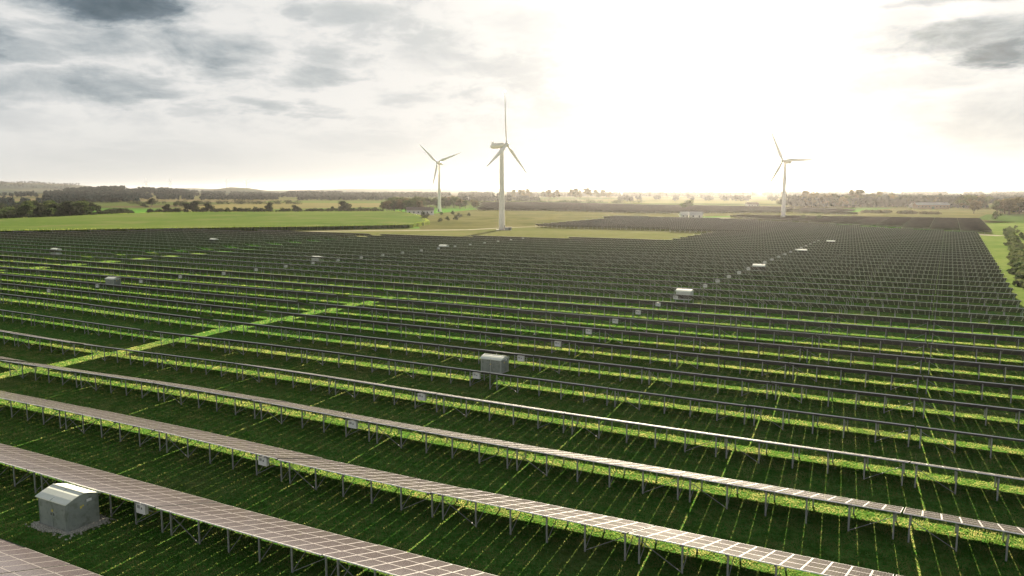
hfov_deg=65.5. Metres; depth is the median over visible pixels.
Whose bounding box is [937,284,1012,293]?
solar table
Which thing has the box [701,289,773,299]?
solar table
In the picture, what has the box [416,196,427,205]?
wood tree
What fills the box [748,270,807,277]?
solar table
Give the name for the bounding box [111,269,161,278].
solar table
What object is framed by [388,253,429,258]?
solar table
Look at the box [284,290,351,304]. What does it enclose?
solar table
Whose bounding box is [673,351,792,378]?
solar table
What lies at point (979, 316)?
solar table
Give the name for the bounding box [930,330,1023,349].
solar table
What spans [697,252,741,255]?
solar table
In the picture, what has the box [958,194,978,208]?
belt tree
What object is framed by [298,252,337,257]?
solar table
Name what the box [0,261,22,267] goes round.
solar table
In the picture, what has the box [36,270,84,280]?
solar table
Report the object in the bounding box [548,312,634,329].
solar table
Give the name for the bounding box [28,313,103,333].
solar table
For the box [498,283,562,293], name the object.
solar table
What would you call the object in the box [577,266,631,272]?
solar table
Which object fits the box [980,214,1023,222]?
green field
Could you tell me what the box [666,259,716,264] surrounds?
solar table
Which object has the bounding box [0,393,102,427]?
solar table
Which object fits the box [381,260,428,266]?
solar table
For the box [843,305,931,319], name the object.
solar table
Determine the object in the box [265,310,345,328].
solar table
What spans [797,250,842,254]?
solar table
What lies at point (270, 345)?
solar table
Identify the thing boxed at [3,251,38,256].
solar table
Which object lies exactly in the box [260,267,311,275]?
solar table
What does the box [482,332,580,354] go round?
solar table
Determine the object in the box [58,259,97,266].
solar table
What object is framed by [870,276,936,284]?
solar table
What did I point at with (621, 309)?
solar table
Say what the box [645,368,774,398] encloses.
solar table
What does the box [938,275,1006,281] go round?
solar table
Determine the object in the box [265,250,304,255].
solar table
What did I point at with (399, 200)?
wood tree
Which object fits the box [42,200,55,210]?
scrub tree
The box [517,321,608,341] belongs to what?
solar table
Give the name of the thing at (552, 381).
solar table
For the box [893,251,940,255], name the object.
solar table
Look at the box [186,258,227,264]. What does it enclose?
solar table
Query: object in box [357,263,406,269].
solar table
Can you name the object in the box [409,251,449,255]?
solar table
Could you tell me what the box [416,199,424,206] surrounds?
wood tree
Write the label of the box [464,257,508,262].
solar table
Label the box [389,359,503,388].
solar table
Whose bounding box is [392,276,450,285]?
solar table
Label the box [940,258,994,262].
solar table
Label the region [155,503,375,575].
solar table
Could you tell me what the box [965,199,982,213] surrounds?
copse tree
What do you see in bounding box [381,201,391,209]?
wood tree
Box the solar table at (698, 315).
[649,309,737,326]
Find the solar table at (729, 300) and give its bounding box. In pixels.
[686,295,762,307]
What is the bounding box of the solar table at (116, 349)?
[84,344,184,367]
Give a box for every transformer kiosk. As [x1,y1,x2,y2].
[35,483,100,532]
[50,248,61,253]
[105,277,121,284]
[311,256,323,260]
[480,353,508,373]
[675,289,693,299]
[752,264,765,270]
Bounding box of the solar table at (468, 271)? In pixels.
[443,268,497,275]
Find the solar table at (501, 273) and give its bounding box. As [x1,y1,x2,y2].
[491,271,547,278]
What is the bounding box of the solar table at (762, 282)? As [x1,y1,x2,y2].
[727,279,792,287]
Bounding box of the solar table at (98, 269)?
[75,266,124,275]
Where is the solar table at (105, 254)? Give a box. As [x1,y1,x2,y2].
[86,252,124,258]
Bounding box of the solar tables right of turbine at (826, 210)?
[791,207,857,214]
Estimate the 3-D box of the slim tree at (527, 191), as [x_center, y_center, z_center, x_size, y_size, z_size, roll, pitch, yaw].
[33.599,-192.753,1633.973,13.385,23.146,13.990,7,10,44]
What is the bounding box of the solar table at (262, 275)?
[229,271,280,280]
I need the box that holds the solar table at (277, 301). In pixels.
[242,296,313,311]
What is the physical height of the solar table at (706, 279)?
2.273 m
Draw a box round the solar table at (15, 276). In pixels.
[0,274,40,283]
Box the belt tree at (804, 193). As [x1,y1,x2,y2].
[799,191,808,206]
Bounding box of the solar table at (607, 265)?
[593,263,644,268]
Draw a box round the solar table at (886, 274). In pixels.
[873,272,936,279]
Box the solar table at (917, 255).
[891,254,939,257]
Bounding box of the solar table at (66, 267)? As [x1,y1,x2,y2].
[45,264,88,272]
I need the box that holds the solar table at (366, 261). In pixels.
[343,258,389,264]
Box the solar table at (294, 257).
[272,254,310,259]
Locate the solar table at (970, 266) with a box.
[940,264,998,270]
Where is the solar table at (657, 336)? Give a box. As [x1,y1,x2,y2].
[602,329,703,350]
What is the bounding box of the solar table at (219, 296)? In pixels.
[192,292,258,306]
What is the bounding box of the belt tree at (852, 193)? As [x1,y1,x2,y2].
[849,190,858,206]
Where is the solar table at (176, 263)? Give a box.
[153,260,197,268]
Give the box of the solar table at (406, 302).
[350,296,420,310]
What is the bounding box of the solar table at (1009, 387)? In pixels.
[923,376,1023,402]
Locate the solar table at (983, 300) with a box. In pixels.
[935,296,1020,307]
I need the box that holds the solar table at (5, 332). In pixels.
[0,330,41,345]
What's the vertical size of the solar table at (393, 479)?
2.323 m
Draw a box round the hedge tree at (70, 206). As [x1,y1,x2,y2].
[60,201,79,214]
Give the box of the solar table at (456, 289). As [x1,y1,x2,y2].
[415,284,479,295]
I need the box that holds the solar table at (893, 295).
[855,291,933,302]
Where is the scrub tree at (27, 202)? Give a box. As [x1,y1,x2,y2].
[17,200,36,209]
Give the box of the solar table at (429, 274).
[419,272,475,279]
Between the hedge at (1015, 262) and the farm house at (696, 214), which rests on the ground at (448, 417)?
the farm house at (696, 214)
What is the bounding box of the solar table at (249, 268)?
[224,265,270,273]
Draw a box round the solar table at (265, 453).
[155,430,320,481]
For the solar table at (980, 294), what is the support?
on the ground at (448, 417)
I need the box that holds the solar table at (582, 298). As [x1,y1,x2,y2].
[531,292,603,304]
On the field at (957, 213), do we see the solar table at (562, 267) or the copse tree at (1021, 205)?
the copse tree at (1021, 205)
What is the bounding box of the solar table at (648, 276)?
[611,272,671,280]
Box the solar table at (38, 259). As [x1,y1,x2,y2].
[17,256,58,264]
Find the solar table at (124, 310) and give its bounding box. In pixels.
[89,304,162,321]
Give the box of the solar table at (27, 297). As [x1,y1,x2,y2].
[0,293,61,308]
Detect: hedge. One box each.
[0,202,61,209]
[0,205,85,215]
[0,208,134,218]
[127,199,301,203]
[146,207,383,212]
[467,199,644,203]
[861,209,941,213]
[1003,227,1023,288]
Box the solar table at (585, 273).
[560,270,615,277]
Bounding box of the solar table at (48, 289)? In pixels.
[14,284,71,297]
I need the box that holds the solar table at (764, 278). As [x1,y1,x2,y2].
[738,274,801,281]
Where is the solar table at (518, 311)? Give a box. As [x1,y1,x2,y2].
[475,306,557,322]
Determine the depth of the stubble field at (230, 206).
1042.49 m
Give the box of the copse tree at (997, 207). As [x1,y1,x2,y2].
[992,200,1005,213]
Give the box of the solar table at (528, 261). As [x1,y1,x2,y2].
[505,259,550,263]
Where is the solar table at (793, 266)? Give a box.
[765,263,819,268]
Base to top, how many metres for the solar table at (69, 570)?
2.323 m
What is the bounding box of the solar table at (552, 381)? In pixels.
[490,372,618,405]
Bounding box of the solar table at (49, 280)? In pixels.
[26,276,79,286]
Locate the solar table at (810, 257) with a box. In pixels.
[786,255,834,259]
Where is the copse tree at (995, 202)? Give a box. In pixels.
[991,200,1003,211]
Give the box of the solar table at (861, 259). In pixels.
[835,257,885,264]
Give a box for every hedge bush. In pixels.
[162,204,171,210]
[182,203,192,209]
[186,200,199,208]
[203,203,214,211]
[264,203,272,208]
[338,201,351,208]
[339,203,349,209]
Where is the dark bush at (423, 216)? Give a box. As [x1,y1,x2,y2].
[420,211,427,218]
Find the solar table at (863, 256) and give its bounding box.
[839,254,887,258]
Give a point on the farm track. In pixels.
(415, 230)
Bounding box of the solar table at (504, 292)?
[471,288,539,299]
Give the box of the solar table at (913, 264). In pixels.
[883,262,938,266]
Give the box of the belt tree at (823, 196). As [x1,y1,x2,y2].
[819,193,832,204]
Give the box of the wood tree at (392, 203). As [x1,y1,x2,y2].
[390,198,397,210]
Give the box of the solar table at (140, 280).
[107,276,157,286]
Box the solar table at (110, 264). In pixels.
[87,261,132,269]
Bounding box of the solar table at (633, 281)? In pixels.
[595,277,656,285]
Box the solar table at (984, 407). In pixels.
[920,398,1023,429]
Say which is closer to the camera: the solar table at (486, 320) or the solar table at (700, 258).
the solar table at (486, 320)
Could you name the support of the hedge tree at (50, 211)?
on the ground at (448, 417)
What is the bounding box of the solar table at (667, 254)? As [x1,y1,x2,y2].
[644,252,688,256]
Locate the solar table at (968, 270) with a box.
[939,267,1000,272]
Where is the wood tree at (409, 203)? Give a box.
[403,199,415,209]
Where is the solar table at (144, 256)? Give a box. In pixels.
[124,254,162,260]
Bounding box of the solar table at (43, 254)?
[26,252,60,259]
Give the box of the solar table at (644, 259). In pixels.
[620,257,669,262]
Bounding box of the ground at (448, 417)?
[0,183,1023,575]
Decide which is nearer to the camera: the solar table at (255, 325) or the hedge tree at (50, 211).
the solar table at (255, 325)
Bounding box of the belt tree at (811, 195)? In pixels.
[804,193,818,206]
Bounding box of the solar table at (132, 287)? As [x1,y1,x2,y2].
[103,284,162,296]
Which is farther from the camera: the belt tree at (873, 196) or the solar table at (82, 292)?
the belt tree at (873, 196)
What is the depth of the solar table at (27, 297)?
144.15 m
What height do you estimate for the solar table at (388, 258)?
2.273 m
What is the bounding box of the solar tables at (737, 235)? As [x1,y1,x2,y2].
[0,216,988,256]
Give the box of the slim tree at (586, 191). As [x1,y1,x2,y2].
[583,188,590,199]
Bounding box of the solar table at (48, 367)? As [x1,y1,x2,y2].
[0,360,103,387]
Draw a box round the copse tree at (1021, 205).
[1016,199,1023,213]
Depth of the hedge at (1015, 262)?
244.61 m
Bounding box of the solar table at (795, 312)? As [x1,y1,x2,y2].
[748,307,836,322]
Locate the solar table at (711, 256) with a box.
[687,254,733,258]
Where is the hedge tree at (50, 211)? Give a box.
[43,207,56,215]
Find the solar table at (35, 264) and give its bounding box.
[15,262,59,269]
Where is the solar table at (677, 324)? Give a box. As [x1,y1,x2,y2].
[627,318,721,338]
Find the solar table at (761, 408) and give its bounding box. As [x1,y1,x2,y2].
[749,405,914,446]
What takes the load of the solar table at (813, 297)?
on the ground at (448, 417)
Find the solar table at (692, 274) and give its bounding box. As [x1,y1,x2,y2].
[680,271,740,277]
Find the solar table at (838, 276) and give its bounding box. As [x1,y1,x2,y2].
[806,273,869,280]
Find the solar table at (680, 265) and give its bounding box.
[654,262,706,267]
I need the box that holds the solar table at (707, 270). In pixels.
[693,268,748,274]
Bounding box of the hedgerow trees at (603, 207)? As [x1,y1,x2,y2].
[475,202,794,213]
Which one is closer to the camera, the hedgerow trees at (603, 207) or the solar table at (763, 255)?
the solar table at (763, 255)
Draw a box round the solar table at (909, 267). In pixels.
[880,265,938,270]
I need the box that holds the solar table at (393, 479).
[278,459,464,517]
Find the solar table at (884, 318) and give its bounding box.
[835,313,930,329]
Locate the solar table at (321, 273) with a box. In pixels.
[302,270,355,279]
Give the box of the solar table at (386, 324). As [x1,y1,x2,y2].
[331,317,415,336]
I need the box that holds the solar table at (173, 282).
[146,279,204,291]
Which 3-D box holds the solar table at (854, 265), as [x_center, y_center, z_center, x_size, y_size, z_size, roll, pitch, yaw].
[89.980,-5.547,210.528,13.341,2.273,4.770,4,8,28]
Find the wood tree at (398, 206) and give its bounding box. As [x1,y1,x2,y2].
[394,201,403,210]
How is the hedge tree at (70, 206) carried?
on the ground at (448, 417)
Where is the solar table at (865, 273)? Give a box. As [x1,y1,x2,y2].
[813,269,873,276]
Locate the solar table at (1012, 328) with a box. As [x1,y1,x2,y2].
[931,320,1023,336]
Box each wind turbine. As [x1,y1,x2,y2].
[419,144,458,211]
[487,101,527,229]
[766,132,809,216]
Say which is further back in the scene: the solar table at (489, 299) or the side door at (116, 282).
the side door at (116, 282)
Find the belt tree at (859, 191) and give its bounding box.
[855,189,864,206]
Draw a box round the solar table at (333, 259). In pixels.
[307,256,351,261]
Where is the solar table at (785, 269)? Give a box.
[757,267,814,272]
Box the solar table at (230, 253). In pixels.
[211,251,248,255]
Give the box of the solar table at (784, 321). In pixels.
[733,316,828,333]
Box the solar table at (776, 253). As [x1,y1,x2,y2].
[748,251,792,254]
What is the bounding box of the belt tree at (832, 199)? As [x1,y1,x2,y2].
[827,194,836,206]
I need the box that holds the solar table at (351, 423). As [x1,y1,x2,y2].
[253,400,398,440]
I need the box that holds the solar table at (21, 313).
[0,310,50,325]
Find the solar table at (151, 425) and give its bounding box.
[54,408,200,450]
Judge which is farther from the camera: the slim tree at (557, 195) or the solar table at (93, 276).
the slim tree at (557, 195)
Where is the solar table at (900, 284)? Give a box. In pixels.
[865,281,935,289]
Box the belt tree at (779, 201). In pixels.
[776,197,786,203]
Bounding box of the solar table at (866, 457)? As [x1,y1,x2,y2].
[720,435,909,485]
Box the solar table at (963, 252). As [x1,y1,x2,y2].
[941,251,990,254]
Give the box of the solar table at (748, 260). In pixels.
[723,258,773,263]
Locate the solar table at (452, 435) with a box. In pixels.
[368,421,534,468]
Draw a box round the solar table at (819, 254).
[792,253,838,257]
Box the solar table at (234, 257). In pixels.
[214,255,256,260]
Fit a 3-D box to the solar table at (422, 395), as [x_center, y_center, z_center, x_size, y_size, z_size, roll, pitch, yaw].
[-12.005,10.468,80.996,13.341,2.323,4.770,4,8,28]
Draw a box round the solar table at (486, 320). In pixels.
[440,314,527,333]
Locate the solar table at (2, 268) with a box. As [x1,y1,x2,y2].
[0,267,17,273]
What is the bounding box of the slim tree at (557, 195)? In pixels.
[555,189,560,199]
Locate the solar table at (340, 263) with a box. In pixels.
[318,261,365,267]
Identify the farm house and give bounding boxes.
[679,211,688,216]
[689,212,702,217]
[745,202,758,205]
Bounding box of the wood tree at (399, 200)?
[392,198,408,211]
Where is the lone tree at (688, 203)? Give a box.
[679,199,693,207]
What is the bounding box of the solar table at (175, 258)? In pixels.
[155,256,194,262]
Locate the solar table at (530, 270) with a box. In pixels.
[511,267,565,274]
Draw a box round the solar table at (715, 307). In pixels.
[669,302,751,316]
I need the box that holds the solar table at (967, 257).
[941,255,993,259]
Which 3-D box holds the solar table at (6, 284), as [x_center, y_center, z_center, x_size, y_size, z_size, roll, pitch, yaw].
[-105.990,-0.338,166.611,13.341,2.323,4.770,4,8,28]
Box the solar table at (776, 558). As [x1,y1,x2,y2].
[629,526,893,575]
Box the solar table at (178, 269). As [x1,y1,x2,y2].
[154,266,202,274]
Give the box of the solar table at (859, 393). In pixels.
[771,381,918,416]
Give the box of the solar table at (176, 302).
[145,298,214,313]
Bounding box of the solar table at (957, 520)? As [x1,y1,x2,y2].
[903,507,1023,560]
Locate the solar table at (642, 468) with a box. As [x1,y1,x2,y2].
[508,446,696,499]
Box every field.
[0,211,429,232]
[173,203,380,210]
[183,201,390,211]
[852,208,1023,222]
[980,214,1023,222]
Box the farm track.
[308,226,540,231]
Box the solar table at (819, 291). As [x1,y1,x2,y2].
[782,287,856,297]
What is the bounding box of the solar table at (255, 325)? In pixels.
[213,319,298,339]
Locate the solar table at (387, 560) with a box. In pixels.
[323,545,495,575]
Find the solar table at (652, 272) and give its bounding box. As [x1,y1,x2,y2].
[628,269,683,275]
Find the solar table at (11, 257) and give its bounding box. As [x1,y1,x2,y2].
[0,255,29,261]
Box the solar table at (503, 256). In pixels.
[481,254,524,259]
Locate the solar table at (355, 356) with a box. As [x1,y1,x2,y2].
[302,348,405,374]
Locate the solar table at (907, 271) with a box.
[877,268,937,275]
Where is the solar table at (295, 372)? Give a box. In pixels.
[235,363,353,393]
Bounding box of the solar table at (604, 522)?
[431,489,653,560]
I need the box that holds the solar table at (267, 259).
[247,257,289,263]
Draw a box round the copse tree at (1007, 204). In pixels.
[998,197,1023,214]
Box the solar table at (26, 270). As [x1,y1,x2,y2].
[4,267,50,276]
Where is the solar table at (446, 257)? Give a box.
[425,255,468,260]
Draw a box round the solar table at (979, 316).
[933,311,1023,324]
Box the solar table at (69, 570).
[0,565,100,575]
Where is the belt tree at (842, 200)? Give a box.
[836,197,848,207]
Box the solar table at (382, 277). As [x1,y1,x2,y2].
[346,273,401,282]
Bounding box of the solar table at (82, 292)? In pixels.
[54,288,113,302]
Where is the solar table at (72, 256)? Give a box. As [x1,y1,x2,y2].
[53,254,90,260]
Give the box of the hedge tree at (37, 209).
[30,206,43,214]
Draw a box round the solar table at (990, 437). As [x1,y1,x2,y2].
[916,426,1023,457]
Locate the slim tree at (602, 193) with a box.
[600,190,606,199]
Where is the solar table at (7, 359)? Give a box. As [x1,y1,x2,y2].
[0,356,27,367]
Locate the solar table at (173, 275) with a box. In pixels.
[147,272,197,281]
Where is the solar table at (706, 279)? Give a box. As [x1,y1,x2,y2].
[666,275,730,282]
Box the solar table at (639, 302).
[597,297,673,310]
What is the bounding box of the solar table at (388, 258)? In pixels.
[368,256,410,261]
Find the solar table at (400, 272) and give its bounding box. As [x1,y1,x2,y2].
[373,269,427,276]
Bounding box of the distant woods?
[0,181,1023,211]
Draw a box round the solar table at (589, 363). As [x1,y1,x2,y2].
[534,355,651,383]
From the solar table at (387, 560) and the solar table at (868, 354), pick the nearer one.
the solar table at (387, 560)
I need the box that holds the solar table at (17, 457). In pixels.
[0,443,90,492]
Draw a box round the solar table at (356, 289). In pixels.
[321,285,384,297]
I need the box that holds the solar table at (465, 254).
[443,252,486,257]
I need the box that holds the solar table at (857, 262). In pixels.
[830,260,882,264]
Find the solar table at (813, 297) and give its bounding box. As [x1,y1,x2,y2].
[772,293,850,304]
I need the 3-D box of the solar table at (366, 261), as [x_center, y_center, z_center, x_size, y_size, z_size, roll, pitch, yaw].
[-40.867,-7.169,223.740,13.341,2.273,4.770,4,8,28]
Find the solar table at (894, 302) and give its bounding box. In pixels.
[849,298,932,309]
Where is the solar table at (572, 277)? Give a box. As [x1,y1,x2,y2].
[542,274,600,281]
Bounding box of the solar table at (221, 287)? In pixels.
[187,282,248,295]
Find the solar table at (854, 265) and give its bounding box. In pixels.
[824,262,879,267]
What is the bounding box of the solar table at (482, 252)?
[461,250,502,256]
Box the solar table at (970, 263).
[940,261,996,265]
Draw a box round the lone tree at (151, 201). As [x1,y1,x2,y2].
[145,198,155,206]
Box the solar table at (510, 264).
[484,261,535,267]
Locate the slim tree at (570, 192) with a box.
[567,189,573,196]
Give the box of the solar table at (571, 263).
[548,261,597,266]
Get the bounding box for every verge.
[8,213,851,241]
[978,221,1023,307]
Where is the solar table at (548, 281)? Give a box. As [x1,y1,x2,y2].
[520,278,580,286]
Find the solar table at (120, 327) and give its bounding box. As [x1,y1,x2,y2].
[81,321,165,341]
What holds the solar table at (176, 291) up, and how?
on the ground at (448, 417)
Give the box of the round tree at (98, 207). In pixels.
[85,202,100,211]
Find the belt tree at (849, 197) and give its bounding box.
[843,194,856,206]
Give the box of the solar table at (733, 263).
[714,261,763,265]
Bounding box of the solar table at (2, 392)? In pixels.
[0,391,19,402]
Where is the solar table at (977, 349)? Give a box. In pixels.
[928,343,1023,363]
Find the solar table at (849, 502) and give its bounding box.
[682,474,903,539]
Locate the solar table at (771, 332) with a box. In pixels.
[716,326,818,345]
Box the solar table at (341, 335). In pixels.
[282,327,373,348]
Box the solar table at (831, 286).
[791,282,861,291]
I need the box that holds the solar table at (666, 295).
[617,290,690,301]
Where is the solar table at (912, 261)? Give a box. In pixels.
[886,259,939,264]
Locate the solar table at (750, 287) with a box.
[714,283,783,293]
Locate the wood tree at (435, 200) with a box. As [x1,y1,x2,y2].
[432,198,437,207]
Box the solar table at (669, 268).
[641,265,696,271]
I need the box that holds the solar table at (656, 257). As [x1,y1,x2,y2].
[632,254,679,259]
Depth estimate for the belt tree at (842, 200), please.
915.36 m
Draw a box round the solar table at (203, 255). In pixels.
[182,253,224,258]
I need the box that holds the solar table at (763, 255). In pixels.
[740,253,786,257]
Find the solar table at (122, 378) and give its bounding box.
[74,371,188,400]
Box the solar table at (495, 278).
[469,275,527,283]
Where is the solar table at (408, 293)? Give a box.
[383,289,451,302]
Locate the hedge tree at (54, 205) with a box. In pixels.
[48,203,64,210]
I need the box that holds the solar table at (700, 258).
[676,256,725,261]
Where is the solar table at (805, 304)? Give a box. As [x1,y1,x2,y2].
[761,300,843,313]
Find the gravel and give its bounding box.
[25,514,116,539]
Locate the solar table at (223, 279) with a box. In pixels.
[186,275,241,285]
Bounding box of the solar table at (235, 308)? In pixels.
[195,303,272,319]
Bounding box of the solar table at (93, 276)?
[69,272,109,282]
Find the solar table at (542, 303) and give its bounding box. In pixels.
[504,298,580,313]
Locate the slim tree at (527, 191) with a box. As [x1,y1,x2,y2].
[524,189,529,196]
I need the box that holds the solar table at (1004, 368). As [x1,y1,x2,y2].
[926,358,1023,380]
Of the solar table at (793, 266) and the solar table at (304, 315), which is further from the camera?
the solar table at (793, 266)
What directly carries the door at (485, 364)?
in the transformer kiosk at (492, 363)
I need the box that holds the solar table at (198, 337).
[155,331,243,352]
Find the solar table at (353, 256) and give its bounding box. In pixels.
[332,254,373,259]
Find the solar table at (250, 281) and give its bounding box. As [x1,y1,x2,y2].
[228,278,284,288]
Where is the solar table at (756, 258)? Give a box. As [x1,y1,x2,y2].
[732,256,780,260]
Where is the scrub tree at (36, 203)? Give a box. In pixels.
[30,200,43,209]
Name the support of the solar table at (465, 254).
on the ground at (448, 417)
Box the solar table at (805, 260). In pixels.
[779,257,830,262]
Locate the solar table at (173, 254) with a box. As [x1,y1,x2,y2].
[155,252,192,257]
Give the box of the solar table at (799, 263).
[772,260,825,265]
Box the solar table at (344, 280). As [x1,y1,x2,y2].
[315,277,373,287]
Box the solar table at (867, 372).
[789,363,922,392]
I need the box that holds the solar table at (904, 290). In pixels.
[861,286,934,295]
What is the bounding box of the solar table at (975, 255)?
[941,253,991,256]
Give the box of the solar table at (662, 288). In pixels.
[636,285,705,292]
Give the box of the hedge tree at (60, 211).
[55,206,67,215]
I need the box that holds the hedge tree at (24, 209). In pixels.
[16,203,35,216]
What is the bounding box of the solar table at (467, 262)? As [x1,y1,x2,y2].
[442,259,490,265]
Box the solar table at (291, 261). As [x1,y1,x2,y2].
[282,259,326,265]
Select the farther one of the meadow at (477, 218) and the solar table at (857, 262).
the meadow at (477, 218)
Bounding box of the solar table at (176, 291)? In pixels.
[144,287,207,299]
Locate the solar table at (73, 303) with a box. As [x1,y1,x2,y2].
[43,298,108,314]
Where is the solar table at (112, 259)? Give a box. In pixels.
[91,256,132,263]
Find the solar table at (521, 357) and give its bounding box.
[440,345,545,370]
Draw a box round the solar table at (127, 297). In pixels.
[96,292,162,307]
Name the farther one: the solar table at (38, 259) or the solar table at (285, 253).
the solar table at (285, 253)
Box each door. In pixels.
[39,498,53,526]
[52,502,66,530]
[68,495,97,530]
[113,279,120,284]
[481,359,489,371]
[491,360,499,372]
[501,358,507,372]
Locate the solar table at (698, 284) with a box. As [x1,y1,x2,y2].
[652,280,718,288]
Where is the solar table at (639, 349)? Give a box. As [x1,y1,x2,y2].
[572,341,681,365]
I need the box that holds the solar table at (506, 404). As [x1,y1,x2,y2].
[437,394,580,432]
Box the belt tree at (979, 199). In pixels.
[977,197,987,206]
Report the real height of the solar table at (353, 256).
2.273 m
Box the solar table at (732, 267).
[704,264,758,270]
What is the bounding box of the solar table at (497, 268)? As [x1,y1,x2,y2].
[466,265,516,270]
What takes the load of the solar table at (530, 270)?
on the ground at (448, 417)
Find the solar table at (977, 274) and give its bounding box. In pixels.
[939,271,1003,277]
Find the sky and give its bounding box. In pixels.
[0,0,1023,189]
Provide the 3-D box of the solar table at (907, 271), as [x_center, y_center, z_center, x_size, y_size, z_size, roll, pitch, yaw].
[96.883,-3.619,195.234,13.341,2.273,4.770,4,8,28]
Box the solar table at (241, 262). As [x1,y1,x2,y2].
[220,260,264,266]
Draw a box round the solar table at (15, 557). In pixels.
[0,538,69,573]
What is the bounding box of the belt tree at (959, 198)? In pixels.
[953,195,964,207]
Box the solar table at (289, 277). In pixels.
[271,274,324,283]
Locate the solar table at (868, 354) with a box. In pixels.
[804,347,924,373]
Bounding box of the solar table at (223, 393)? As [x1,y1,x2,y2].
[155,383,285,418]
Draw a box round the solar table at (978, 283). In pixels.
[937,279,1009,287]
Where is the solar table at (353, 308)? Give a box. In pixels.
[309,302,387,318]
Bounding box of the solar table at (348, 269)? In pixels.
[330,266,381,274]
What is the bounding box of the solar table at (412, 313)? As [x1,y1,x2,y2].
[371,308,451,325]
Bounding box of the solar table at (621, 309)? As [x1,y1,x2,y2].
[574,304,656,319]
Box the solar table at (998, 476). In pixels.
[911,461,1023,500]
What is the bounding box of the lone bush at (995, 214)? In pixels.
[992,211,1001,218]
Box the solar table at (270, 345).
[225,339,320,362]
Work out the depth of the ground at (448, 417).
72.54 m
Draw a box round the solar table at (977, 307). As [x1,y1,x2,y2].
[934,303,1023,315]
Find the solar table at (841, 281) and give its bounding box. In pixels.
[799,277,865,284]
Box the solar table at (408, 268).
[400,266,450,273]
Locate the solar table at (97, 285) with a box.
[63,280,116,292]
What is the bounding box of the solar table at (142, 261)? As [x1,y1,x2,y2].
[121,258,163,265]
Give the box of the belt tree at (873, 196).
[866,194,878,198]
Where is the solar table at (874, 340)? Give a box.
[816,334,926,355]
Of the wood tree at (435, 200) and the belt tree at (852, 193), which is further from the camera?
the belt tree at (852, 193)
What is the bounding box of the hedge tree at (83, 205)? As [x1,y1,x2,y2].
[73,200,95,213]
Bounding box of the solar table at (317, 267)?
[291,264,338,271]
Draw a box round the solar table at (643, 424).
[565,413,726,456]
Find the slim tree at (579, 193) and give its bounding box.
[577,190,581,197]
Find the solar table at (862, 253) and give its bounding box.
[843,252,890,258]
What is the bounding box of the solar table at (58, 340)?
[12,333,97,355]
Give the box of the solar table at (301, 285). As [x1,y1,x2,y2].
[272,281,330,292]
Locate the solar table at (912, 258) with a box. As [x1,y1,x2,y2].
[888,256,939,260]
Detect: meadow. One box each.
[418,205,857,229]
[608,201,779,203]
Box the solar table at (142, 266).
[121,264,167,271]
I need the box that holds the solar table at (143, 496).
[27,468,215,532]
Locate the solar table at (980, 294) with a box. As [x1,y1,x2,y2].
[936,290,1016,299]
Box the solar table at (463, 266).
[421,262,470,268]
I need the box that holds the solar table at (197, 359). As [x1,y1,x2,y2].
[156,353,257,378]
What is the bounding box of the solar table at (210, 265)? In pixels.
[189,263,234,270]
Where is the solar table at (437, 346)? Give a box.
[354,335,454,358]
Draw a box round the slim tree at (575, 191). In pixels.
[572,188,577,195]
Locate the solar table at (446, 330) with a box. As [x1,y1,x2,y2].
[402,324,493,344]
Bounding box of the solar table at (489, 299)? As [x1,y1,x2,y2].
[442,294,513,307]
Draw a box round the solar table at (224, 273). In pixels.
[189,268,238,277]
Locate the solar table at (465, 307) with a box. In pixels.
[408,300,484,316]
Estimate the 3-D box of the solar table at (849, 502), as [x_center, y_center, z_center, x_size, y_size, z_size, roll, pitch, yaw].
[18.489,13.950,52.902,13.341,2.323,4.770,3,8,28]
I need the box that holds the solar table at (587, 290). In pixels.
[554,286,624,297]
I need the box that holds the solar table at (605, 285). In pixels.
[575,281,640,290]
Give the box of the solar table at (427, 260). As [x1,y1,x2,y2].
[403,257,449,262]
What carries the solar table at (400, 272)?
on the ground at (448, 417)
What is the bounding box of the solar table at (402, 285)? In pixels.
[362,280,423,291]
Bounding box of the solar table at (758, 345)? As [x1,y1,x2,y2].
[697,337,806,361]
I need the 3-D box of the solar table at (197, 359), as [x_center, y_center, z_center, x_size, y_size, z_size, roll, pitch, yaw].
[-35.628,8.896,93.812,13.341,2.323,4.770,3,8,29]
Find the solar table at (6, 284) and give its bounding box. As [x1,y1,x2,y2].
[0,283,30,292]
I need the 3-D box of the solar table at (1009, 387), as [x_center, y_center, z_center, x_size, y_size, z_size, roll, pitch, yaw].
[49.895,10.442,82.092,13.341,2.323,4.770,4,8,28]
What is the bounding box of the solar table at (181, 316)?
[144,311,221,328]
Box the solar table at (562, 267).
[530,264,581,269]
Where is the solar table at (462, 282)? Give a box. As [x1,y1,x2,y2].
[443,279,504,289]
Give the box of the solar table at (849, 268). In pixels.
[819,266,876,275]
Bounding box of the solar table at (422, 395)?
[329,377,461,411]
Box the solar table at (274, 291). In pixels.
[234,286,296,299]
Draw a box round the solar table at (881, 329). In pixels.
[826,323,928,342]
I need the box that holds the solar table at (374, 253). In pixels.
[352,251,394,256]
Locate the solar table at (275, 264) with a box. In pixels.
[254,262,299,269]
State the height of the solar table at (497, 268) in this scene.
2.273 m
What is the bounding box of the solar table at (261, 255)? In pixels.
[242,253,280,257]
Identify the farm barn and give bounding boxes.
[406,207,433,214]
[912,203,949,208]
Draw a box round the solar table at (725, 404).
[610,388,755,423]
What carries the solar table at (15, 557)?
on the ground at (448, 417)

